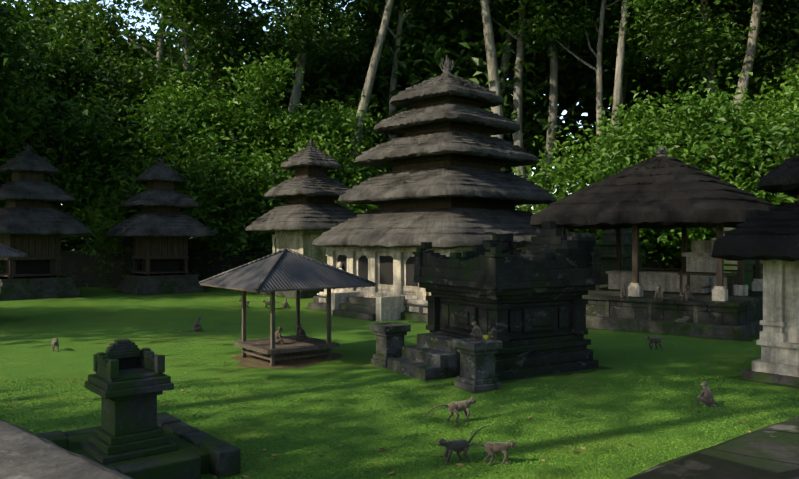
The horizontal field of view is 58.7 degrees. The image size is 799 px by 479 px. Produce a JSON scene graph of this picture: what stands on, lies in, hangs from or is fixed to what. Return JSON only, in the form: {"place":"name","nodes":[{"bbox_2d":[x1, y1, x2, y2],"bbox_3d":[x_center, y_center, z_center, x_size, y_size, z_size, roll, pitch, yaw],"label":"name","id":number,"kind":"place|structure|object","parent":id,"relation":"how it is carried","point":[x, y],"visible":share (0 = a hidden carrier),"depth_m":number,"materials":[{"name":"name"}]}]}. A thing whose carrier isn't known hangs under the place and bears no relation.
{"place":"outdoors","nodes":[
{"label":"outdoors","id":0,"kind":"place"},
{"bbox_2d":[51,338,58,350],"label":"monkey","id":1,"kind":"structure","parent":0,"point":[54,342],"depth_m":16.08,"materials":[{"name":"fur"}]},
{"bbox_2d":[0,419,132,478],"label":"parapet wall","id":2,"kind":"structure","parent":0,"point":[25,453],"depth_m":3.57,"materials":[{"name":"stone"}]},
{"bbox_2d":[178,317,202,331],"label":"monkey","id":3,"kind":"object","parent":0,"point":[197,326],"depth_m":19.49,"materials":[{"name":"fur"}]},
{"bbox_2d":[2,0,771,237],"label":"sky","id":4,"kind":"structure","parent":0,"point":[153,27],"materials":[{"name":"white"}]},
{"bbox_2d":[0,245,798,478],"bbox_3d":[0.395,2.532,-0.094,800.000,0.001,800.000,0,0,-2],"label":"ground","id":5,"kind":"structure","parent":0,"point":[154,324],"depth_m":12.07,"materials":[{"name":"green plant"}]},
{"bbox_2d":[0,243,26,257],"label":"pavilion roof","id":6,"kind":"structure","parent":5,"relation":"on","point":[6,251],"depth_m":21.30,"materials":[{"name":"grey wood"}]},
{"bbox_2d":[0,147,89,267],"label":"tree","id":7,"kind":"object","parent":5,"relation":"on","point":[2,206],"visible":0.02,"depth_m":38.94,"materials":[{"name":"green plant"}]},
{"bbox_2d":[0,0,94,162],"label":"shade tree","id":8,"kind":"object","parent":5,"relation":"on","point":[9,43],"visible":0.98,"depth_m":31.12,"materials":[{"name":"green plant"}]},
{"bbox_2d":[0,66,95,205],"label":"tree","id":9,"kind":"object","parent":5,"relation":"on","point":[32,124],"depth_m":40.12,"materials":[{"name":"green plant"}]},
{"bbox_2d":[0,5,96,182],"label":"tree","id":10,"kind":"object","parent":5,"relation":"on","point":[26,97],"visible":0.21,"depth_m":37.80,"materials":[{"name":"green plant"}]},
{"bbox_2d":[0,0,149,171],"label":"tree","id":11,"kind":"object","parent":5,"relation":"on","point":[42,14],"visible":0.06,"depth_m":45.66,"materials":[{"name":"green plant"}]},
{"bbox_2d":[51,168,123,250],"bbox_3d":[-17.983,-0.750,40.741,7.722,7.180,8.515,0,0,41],"label":"shrub","id":12,"kind":"object","parent":5,"relation":"on","point":[74,242],"visible":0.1,"depth_m":39.69,"materials":[{"name":"green plant"}]},
{"bbox_2d":[0,62,183,250],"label":"tree","id":13,"kind":"object","parent":5,"relation":"on","point":[79,178],"visible":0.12,"depth_m":38.77,"materials":[{"name":"green plant"}]},
{"bbox_2d":[0,26,193,210],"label":"tree","id":14,"kind":"object","parent":5,"relation":"on","point":[119,78],"visible":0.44,"depth_m":39.09,"materials":[{"name":"green plant"}]},
{"bbox_2d":[2,0,240,245],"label":"tree","id":15,"kind":"object","parent":5,"relation":"on","point":[65,37],"visible":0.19,"depth_m":44.24,"materials":[{"name":"green plant"}]},
{"bbox_2d":[70,159,182,287],"bbox_3d":[-14.965,-0.996,39.649,7.837,7.680,8.670,0,0,-34],"label":"shrub","id":16,"kind":"object","parent":5,"relation":"on","point":[105,225],"visible":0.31,"depth_m":37.82,"materials":[{"name":"green plant"}]},
{"bbox_2d":[35,412,240,478],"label":"raised bed kerbs","id":17,"kind":"structure","parent":5,"relation":"on","point":[197,454],"depth_m":7.64,"materials":[{"name":"grey stone"}]},
{"bbox_2d":[80,339,178,463],"bbox_3d":[-2.991,1.724,7.858,0.810,1.178,0.810,0,0,-40],"label":"stone shrine","id":18,"kind":"object","parent":17,"relation":"on","point":[129,381],"visible":1,"depth_m":7.68,"materials":[{"name":"grey stone"}]},
{"bbox_2d":[34,0,256,155],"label":"tree","id":19,"kind":"object","parent":5,"relation":"on","point":[198,10],"visible":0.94,"depth_m":42.67,"materials":[{"name":"green plant"}]},
{"bbox_2d":[94,7,213,65],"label":"tree","id":20,"kind":"object","parent":5,"relation":"on","point":[126,22],"depth_m":64.46,"materials":[{"name":"green plant"}]},
{"bbox_2d":[81,153,229,271],"bbox_3d":[-12.675,-0.850,38.996,8.892,8.359,8.369,0,0,-2],"label":"shrub","id":21,"kind":"object","parent":5,"relation":"on","point":[144,188],"visible":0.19,"depth_m":37.30,"materials":[{"name":"green plant"}]},
{"bbox_2d":[46,50,265,208],"bbox_3d":[-13.547,-4.441,42.398,13.531,14.592,12.203,0,0,-2],"label":"tree","id":22,"kind":"object","parent":5,"relation":"on","point":[186,81],"visible":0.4,"depth_m":39.59,"materials":[{"name":"green plant"}]},
{"bbox_2d":[124,0,244,150],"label":"tree","id":23,"kind":"object","parent":5,"relation":"on","point":[184,37],"visible":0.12,"depth_m":42.02,"materials":[{"name":"green plant"}]},
{"bbox_2d":[141,30,236,70],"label":"tree","id":24,"kind":"object","parent":5,"relation":"on","point":[179,53],"depth_m":61.29,"materials":[{"name":"green plant"}]},
{"bbox_2d":[93,46,321,228],"bbox_3d":[-10.040,-3.842,40.244,12.939,13.435,13.495,0,0,-2],"label":"tree","id":25,"kind":"object","parent":5,"relation":"on","point":[209,168],"visible":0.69,"depth_m":38.21,"materials":[{"name":"green plant"}]},
{"bbox_2d":[175,174,260,272],"bbox_3d":[-10.844,-0.507,39.555,6.964,6.693,7.707,0,0,-43],"label":"shrub","id":26,"kind":"object","parent":5,"relation":"on","point":[206,243],"visible":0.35,"depth_m":37.70,"materials":[{"name":"green plant"}]},
{"bbox_2d":[119,0,334,133],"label":"tree","id":27,"kind":"object","parent":5,"relation":"on","point":[249,43],"visible":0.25,"depth_m":50.17,"materials":[{"name":"green plant"}]},
{"bbox_2d":[188,161,287,262],"bbox_3d":[-8.177,-0.700,39.134,7.182,7.075,8.200,0,0,-23],"label":"shrub","id":28,"kind":"object","parent":5,"relation":"on","point":[241,241],"visible":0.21,"depth_m":37.19,"materials":[{"name":"green plant"}]},
{"bbox_2d":[238,300,259,307],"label":"monkey","id":29,"kind":"object","parent":5,"relation":"on","point":[247,302],"visible":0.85,"depth_m":26.32},
{"bbox_2d":[198,49,336,207],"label":"tree","id":30,"kind":"object","parent":5,"relation":"on","point":[302,100],"visible":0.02,"depth_m":49.97,"materials":[{"name":"green plant"}]},
{"bbox_2d":[191,17,353,175],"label":"tree","id":31,"kind":"object","parent":5,"relation":"on","point":[329,93],"depth_m":58.03,"materials":[{"name":"green plant"}]},
{"bbox_2d":[262,300,284,308],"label":"monkey","id":32,"kind":"object","parent":5,"relation":"on","point":[266,302],"visible":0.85,"depth_m":25.74},
{"bbox_2d":[275,298,289,308],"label":"monkey","id":33,"kind":"object","parent":5,"relation":"on","point":[285,303],"visible":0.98,"depth_m":26.15},
{"bbox_2d":[229,173,340,259],"bbox_3d":[-6.016,-0.285,39.996,8.048,6.840,8.085,0,0,-2],"label":"shrub","id":34,"kind":"object","parent":5,"relation":"on","point":[266,243],"visible":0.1,"depth_m":38.11,"materials":[{"name":"green plant"}]},
{"bbox_2d":[231,351,342,368],"bbox_3d":[-2.416,2.528,15.053,2.396,0.001,2.410,0,0,-2],"label":"bare earth patch","id":35,"kind":"object","parent":5,"relation":"on","point":[251,361],"visible":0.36,"depth_m":14.84,"materials":[{"name":"soil"}]},
{"bbox_2d":[199,248,375,365],"bbox_3d":[-2.418,1.360,15.146,2.776,2.344,2.776,0,0,-38],"label":"gazebo","id":36,"kind":"object","parent":35,"relation":"on","point":[285,269],"visible":0.92,"depth_m":14.65,"materials":[{"name":"grey wood"}]},
{"bbox_2d":[257,326,284,344],"bbox_3d":[-2.697,1.997,14.844,0.644,0.386,0.230,0,0,0],"label":"monkey","id":37,"kind":"object","parent":36,"relation":"on","point":[278,337],"visible":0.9,"depth_m":14.77,"materials":[{"name":"fur"}]},
{"bbox_2d":[295,324,320,339],"bbox_3d":[-2.006,2.017,15.555,0.576,0.345,0.206,0,0,-10],"label":"monkey","id":38,"kind":"object","parent":36,"relation":"on","point":[301,334],"visible":1,"depth_m":15.49,"materials":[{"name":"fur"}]},
{"bbox_2d":[197,15,387,143],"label":"tree","id":39,"kind":"object","parent":5,"relation":"on","point":[316,85],"visible":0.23,"depth_m":51.14,"materials":[{"name":"green plant"}]},
{"bbox_2d":[213,95,392,238],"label":"tree","id":40,"kind":"object","parent":5,"relation":"on","point":[335,132],"visible":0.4,"depth_m":40.04,"materials":[{"name":"green plant"}]},
{"bbox_2d":[235,0,377,250],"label":"tree","id":41,"kind":"object","parent":5,"relation":"on","point":[303,27],"visible":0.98,"depth_m":42.02,"materials":[{"name":"green plant"}]},
{"bbox_2d":[247,5,378,206],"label":"tree","id":42,"kind":"object","parent":5,"relation":"on","point":[263,49],"depth_m":62.57,"materials":[{"name":"green plant"}]},
{"bbox_2d":[264,11,442,210],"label":"tree","id":43,"kind":"object","parent":5,"relation":"on","point":[354,65],"visible":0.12,"depth_m":48.99,"materials":[{"name":"green plant"}]},
{"bbox_2d":[334,169,378,213],"bbox_3d":[-3.192,-0.376,40.113,8.428,7.073,7.810,0,0,28],"label":"tree","id":44,"kind":"object","parent":5,"relation":"on","point":[355,208],"visible":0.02,"depth_m":38.96,"materials":[{"name":"green plant"}]},
{"bbox_2d":[356,204,378,213],"bbox_3d":[0.139,-0.468,40.687,8.056,6.628,8.256,0,0,-2],"label":"tree","id":45,"kind":"object","parent":5,"relation":"on","point":[377,208],"depth_m":39.06,"materials":[{"name":"green plant"}]},
{"bbox_2d":[0,237,762,287],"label":"boundary wall","id":46,"kind":"structure","parent":5,"relation":"on","point":[74,264],"depth_m":37.40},
{"bbox_2d":[324,0,464,170],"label":"tree","id":47,"kind":"object","parent":5,"relation":"on","point":[369,16],"visible":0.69,"depth_m":46.03,"materials":[{"name":"green plant"}]},
{"bbox_2d":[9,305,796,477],"bbox_3d":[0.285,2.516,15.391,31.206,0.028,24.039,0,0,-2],"label":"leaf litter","id":48,"kind":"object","parent":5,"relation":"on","point":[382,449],"visible":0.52,"depth_m":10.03,"materials":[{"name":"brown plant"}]},
{"bbox_2d":[8,291,798,388],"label":"mossy soil skirts","id":49,"kind":"object","parent":5,"relation":"on","point":[751,339],"visible":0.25,"depth_m":14.13,"materials":[{"name":"green plant"}]},
{"bbox_2d":[0,144,92,300],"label":"pagoda shrine","id":50,"kind":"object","parent":49,"relation":"on","point":[34,225],"visible":0.96,"depth_m":30.64,"materials":[{"name":"stone"}]},
{"bbox_2d":[105,156,215,294],"bbox_3d":[-11.650,-0.756,34.594,4.358,6.577,4.352,0,0,-38],"label":"pagoda","id":51,"kind":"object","parent":49,"relation":"on","point":[160,228],"visible":1,"depth_m":33.72,"materials":[{"name":"stone"}]},
{"bbox_2d":[245,139,356,298],"bbox_3d":[-4.097,-1.061,32.799,4.752,7.187,4.755,0,0,-42],"label":"pagoda shrine","id":52,"kind":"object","parent":49,"relation":"on","point":[306,215],"visible":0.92,"depth_m":31.70,"materials":[{"name":"stone"}]},
{"bbox_2d":[308,55,571,321],"bbox_3d":[1.465,-2.098,25.699,8.385,9.260,7.639,0,0,-45],"label":"pagoda","id":53,"kind":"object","parent":49,"relation":"on","point":[446,186],"visible":0.73,"depth_m":24.04,"materials":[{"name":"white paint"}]},
{"bbox_2d":[530,145,774,339],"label":"pavilion","id":54,"kind":"structure","parent":49,"relation":"on","point":[661,190],"depth_m":19.92,"materials":[{"name":"stone"}]},
{"bbox_2d":[620,284,629,297],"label":"monkey","id":55,"kind":"object","parent":54,"relation":"on","point":[624,292],"visible":0.98,"depth_m":19.70,"materials":[{"name":"fur"}]},
{"bbox_2d":[654,285,666,299],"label":"monkey","id":56,"kind":"object","parent":54,"relation":"on","point":[658,295],"visible":1,"depth_m":18.87,"materials":[{"name":"fur"}]},
{"bbox_2d":[680,285,708,300],"bbox_3d":[7.790,1.402,18.773,0.711,0.426,0.254,0,0,-10],"label":"monkey","id":57,"kind":"object","parent":54,"relation":"on","point":[687,294],"visible":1,"depth_m":18.71,"materials":[{"name":"fur"}]},
{"bbox_2d":[711,152,798,385],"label":"shrine","id":58,"kind":"object","parent":49,"relation":"on","point":[769,240],"visible":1,"depth_m":12.66,"materials":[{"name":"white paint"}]},
{"bbox_2d":[347,0,462,185],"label":"tree","id":59,"kind":"object","parent":5,"relation":"on","point":[372,71],"visible":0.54,"depth_m":41.78,"materials":[{"name":"grey plant"}]},
{"bbox_2d":[293,0,561,209],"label":"tree","id":60,"kind":"object","parent":5,"relation":"on","point":[531,116],"depth_m":58.82,"materials":[{"name":"green plant"}]},
{"bbox_2d":[300,10,567,171],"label":"tree","id":61,"kind":"object","parent":5,"relation":"on","point":[430,48],"visible":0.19,"depth_m":46.48,"materials":[{"name":"green plant"}]},
{"bbox_2d":[421,397,476,422],"bbox_3d":[0.691,2.370,9.817,0.841,0.330,0.151,0,0,-22],"label":"monkey","id":62,"kind":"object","parent":5,"relation":"on","point":[456,407],"visible":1,"depth_m":9.84,"materials":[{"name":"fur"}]},
{"bbox_2d":[437,426,487,464],"bbox_3d":[0.727,2.343,8.096,0.650,0.384,0.135,0,0,-22],"label":"monkey","id":63,"kind":"object","parent":5,"relation":"on","point":[451,446],"visible":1,"depth_m":8.03},
{"bbox_2d":[433,0,518,170],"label":"tree","id":64,"kind":"object","parent":5,"relation":"on","point":[488,29],"visible":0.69,"depth_m":41.22,"materials":[{"name":"grey plant"}]},
{"bbox_2d":[454,440,516,464],"bbox_3d":[0.975,2.396,8.045,0.708,0.278,0.127,0,0,8],"label":"monkey","id":65,"kind":"object","parent":5,"relation":"on","point":[491,448],"visible":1,"depth_m":7.99,"materials":[{"name":"fur"}]},
{"bbox_2d":[370,221,602,392],"bbox_3d":[1.821,1.072,13.990,3.680,2.920,3.337,0,0,-32],"label":"stone shrine","id":66,"kind":"object","parent":5,"relation":"on","point":[526,311],"visible":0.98,"depth_m":13.49,"materials":[{"name":"grey stone"}]},
{"bbox_2d":[468,321,493,342],"bbox_3d":[1.408,1.552,12.004,0.542,0.325,0.194,0,0,40],"label":"monkey on pedestal","id":67,"kind":"object","parent":66,"relation":"on","point":[476,334],"visible":1,"depth_m":12.04,"materials":[{"name":"fur"}]},
{"bbox_2d":[391,0,595,180],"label":"tree","id":68,"kind":"object","parent":5,"relation":"on","point":[527,124],"visible":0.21,"depth_m":47.12,"materials":[{"name":"green plant"}]},
{"bbox_2d":[448,0,553,136],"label":"tree","id":69,"kind":"object","parent":5,"relation":"on","point":[505,54],"visible":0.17,"depth_m":46.88,"materials":[{"name":"green plant"}]},
{"bbox_2d":[432,0,606,209],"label":"tree","id":70,"kind":"object","parent":5,"relation":"on","point":[517,106],"visible":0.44,"depth_m":44.67,"materials":[{"name":"green plant"}]},
{"bbox_2d":[460,36,585,183],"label":"tree","id":71,"kind":"object","parent":5,"relation":"on","point":[559,119],"depth_m":68.50,"materials":[{"name":"green plant"}]},
{"bbox_2d":[515,204,544,213],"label":"shrub","id":72,"kind":"object","parent":5,"relation":"on","point":[526,209],"visible":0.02,"depth_m":39.45,"materials":[{"name":"green plant"}]},
{"bbox_2d":[493,0,568,206],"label":"tree","id":73,"kind":"object","parent":5,"relation":"on","point":[553,101],"visible":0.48,"depth_m":45.25,"materials":[{"name":"grey plant"}]},
{"bbox_2d":[515,204,604,246],"bbox_3d":[8.769,0.893,40.144,7.309,6.743,6.780,0,0,42],"label":"shrub","id":74,"kind":"object","parent":5,"relation":"on","point":[569,229],"visible":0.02,"depth_m":38.80,"materials":[{"name":"green plant"}]},
{"bbox_2d":[482,0,672,124],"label":"tree","id":75,"kind":"object","parent":5,"relation":"on","point":[607,93],"visible":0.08,"depth_m":51.59,"materials":[{"name":"green plant"}]},
{"bbox_2d":[507,44,660,191],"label":"tree","id":76,"kind":"object","parent":5,"relation":"on","point":[579,105],"visible":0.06,"depth_m":62.36,"materials":[{"name":"green plant"}]},
{"bbox_2d":[491,0,708,170],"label":"tree","id":77,"kind":"object","parent":5,"relation":"on","point":[591,18],"visible":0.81,"depth_m":43.79,"materials":[{"name":"green plant"}]},
{"bbox_2d":[529,20,698,190],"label":"tree","id":78,"kind":"object","parent":5,"relation":"on","point":[590,120],"visible":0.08,"depth_m":59.34,"materials":[{"name":"green plant"}]},
{"bbox_2d":[571,228,657,252],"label":"shrub","id":79,"kind":"object","parent":5,"relation":"on","point":[586,231],"visible":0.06,"depth_m":37.62,"materials":[{"name":"green plant"}]},
{"bbox_2d":[611,0,628,134],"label":"tree","id":80,"kind":"object","parent":5,"relation":"on","point":[617,94],"visible":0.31,"depth_m":40.28,"materials":[{"name":"grey plant"}]},
{"bbox_2d":[503,90,757,271],"bbox_3d":[10.768,-2.031,35.102,11.660,9.750,10.622,0,0,-2],"label":"bush","id":81,"kind":"object","parent":5,"relation":"on","point":[613,162],"visible":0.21,"depth_m":33.51,"materials":[{"name":"green plant"}]},
{"bbox_2d":[524,1,749,125],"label":"tree","id":82,"kind":"object","parent":5,"relation":"on","point":[580,79],"visible":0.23,"depth_m":50.81,"materials":[{"name":"green plant"}]},
{"bbox_2d":[559,28,720,177],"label":"tree","id":83,"kind":"object","parent":5,"relation":"on","point":[661,90],"visible":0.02,"depth_m":59.71,"materials":[{"name":"green plant"}]},
{"bbox_2d":[584,0,724,118],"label":"tree","id":84,"kind":"object","parent":5,"relation":"on","point":[643,82],"visible":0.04,"depth_m":53.06,"materials":[{"name":"green plant"}]},
{"bbox_2d":[639,233,678,250],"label":"shrub","id":85,"kind":"object","parent":5,"relation":"on","point":[658,246],"depth_m":38.25,"materials":[{"name":"green plant"}]},
{"bbox_2d":[646,336,675,349],"bbox_3d":[6.036,2.370,16.416,0.841,0.330,0.151,0,0,-22],"label":"monkey","id":86,"kind":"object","parent":5,"relation":"on","point":[653,340],"visible":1,"depth_m":16.32,"materials":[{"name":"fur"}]},
{"bbox_2d":[641,228,715,267],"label":"shrub","id":87,"kind":"object","parent":5,"relation":"on","point":[670,249],"visible":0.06,"depth_m":36.75,"materials":[{"name":"green plant"}]},
{"bbox_2d":[589,71,798,257],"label":"bush","id":88,"kind":"object","parent":5,"relation":"on","point":[700,123],"visible":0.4,"depth_m":31.89,"materials":[{"name":"green plant"}]},
{"bbox_2d":[600,0,798,160],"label":"tree","id":89,"kind":"object","parent":5,"relation":"on","point":[707,38],"visible":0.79,"depth_m":39.56,"materials":[{"name":"green plant"}]},
{"bbox_2d":[611,0,795,116],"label":"tree","id":90,"kind":"object","parent":5,"relation":"on","point":[687,88],"depth_m":58.79,"materials":[{"name":"green plant"}]},
{"bbox_2d":[620,0,798,181],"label":"tree","id":91,"kind":"object","parent":5,"relation":"on","point":[722,79],"visible":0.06,"depth_m":46.53,"materials":[{"name":"green plant"}]},
{"bbox_2d":[695,381,723,411],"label":"monkey","id":92,"kind":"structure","parent":5,"relation":"on","point":[707,399],"depth_m":10.79,"materials":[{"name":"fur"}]},
{"bbox_2d":[692,0,764,116],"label":"tree","id":93,"kind":"object","parent":5,"relation":"on","point":[744,80],"visible":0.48,"depth_m":38.78,"materials":[{"name":"grey plant"}]},
{"bbox_2d":[690,2,798,96],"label":"tree","id":94,"kind":"object","parent":5,"relation":"on","point":[760,52],"depth_m":44.73,"materials":[{"name":"green plant"}]},
{"bbox_2d":[701,64,798,205],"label":"bush","id":95,"kind":"object","parent":5,"relation":"on","point":[782,131],"visible":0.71,"depth_m":30.28,"materials":[{"name":"green plant"}]},
{"bbox_2d":[701,0,798,111],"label":"tree","id":96,"kind":"object","parent":5,"relation":"on","point":[791,6],"visible":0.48,"depth_m":40.88,"materials":[{"name":"green plant"}]},
{"bbox_2d":[779,20,797,80],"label":"tree","id":97,"kind":"object","parent":5,"relation":"on","point":[793,49],"visible":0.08,"depth_m":42.57,"materials":[{"name":"green plant"}]},
{"bbox_2d":[596,228,644,283],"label":"candi pillar","id":98,"kind":"structure","parent":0,"point":[607,246],"depth_m":29.22,"materials":[{"name":"grey stone"}]},
{"bbox_2d":[626,417,798,478],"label":"path","id":99,"kind":"structure","parent":0,"point":[770,452],"depth_m":3.87,"materials":[{"name":"stone"}]},
{"bbox_2d":[712,227,754,288],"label":"candi pillar","id":100,"kind":"structure","parent":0,"point":[748,265],"depth_m":26.28,"materials":[{"name":"grey stone"}]}
]}

